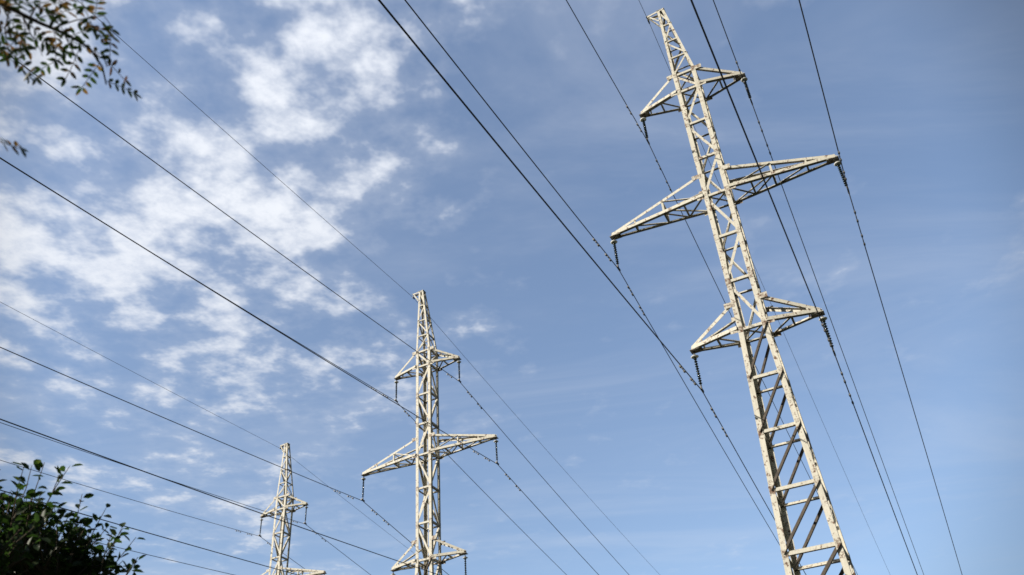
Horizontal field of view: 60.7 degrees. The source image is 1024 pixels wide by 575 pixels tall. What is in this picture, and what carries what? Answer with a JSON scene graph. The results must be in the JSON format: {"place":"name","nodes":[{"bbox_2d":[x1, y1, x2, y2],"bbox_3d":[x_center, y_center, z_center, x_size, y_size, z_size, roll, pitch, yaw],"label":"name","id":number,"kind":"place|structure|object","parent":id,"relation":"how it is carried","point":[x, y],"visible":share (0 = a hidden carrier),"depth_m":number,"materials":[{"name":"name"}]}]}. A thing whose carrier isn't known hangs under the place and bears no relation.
{"place":"outdoors","nodes":[
{"label":"outdoors","id":0,"kind":"place"},
{"bbox_2d":[0,0,141,156],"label":"locust tree","id":1,"kind":"object","parent":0,"point":[25,47],"depth_m":2.98,"materials":[{"name":"green plant"}]},
{"bbox_2d":[0,459,145,574],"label":"small tree","id":2,"kind":"object","parent":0,"point":[64,557],"depth_m":5.71,"materials":[{"name":"green plant"}]},
{"bbox_2d":[0,0,1023,574],"label":"sky","id":3,"kind":"structure","parent":0,"point":[924,98],"materials":[{"name":"blue"}]},
{"bbox_3d":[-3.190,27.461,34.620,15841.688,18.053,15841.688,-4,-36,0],"label":"ground","id":4,"kind":"structure","parent":0,"visible":0},
{"bbox_2d":[258,443,326,574],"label":"pylon","id":5,"kind":"object","parent":4,"relation":"on","point":[280,548],"visible":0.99,"depth_m":66.09,"materials":[{"name":"metal"}]},
{"bbox_2d":[0,302,435,574],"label":"power lines","id":6,"kind":"object","parent":5,"relation":"hanging from","point":[176,482],"visible":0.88,"depth_m":56.97,"materials":[{"name":"grey metal"}]},
{"bbox_2d":[361,290,498,574],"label":"pylon","id":7,"kind":"object","parent":4,"relation":"on","point":[428,473],"visible":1,"depth_m":47.88,"materials":[{"name":"metal"}]},
{"bbox_2d":[0,0,659,574],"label":"power lines","id":8,"kind":"object","parent":7,"relation":"attached to","point":[292,340],"visible":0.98,"depth_m":35.60,"materials":[{"name":"grey metal"}]},
{"bbox_2d":[609,8,855,574],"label":"pylon","id":9,"kind":"object","parent":4,"relation":"on","point":[772,470],"visible":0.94,"depth_m":29.25,"materials":[{"name":"metal"}]},
{"bbox_2d":[378,0,961,574],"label":"power lines","id":10,"kind":"object","parent":9,"relation":"attached to","point":[694,238],"visible":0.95,"depth_m":28.39,"materials":[{"name":"grey metal"}]}
]}

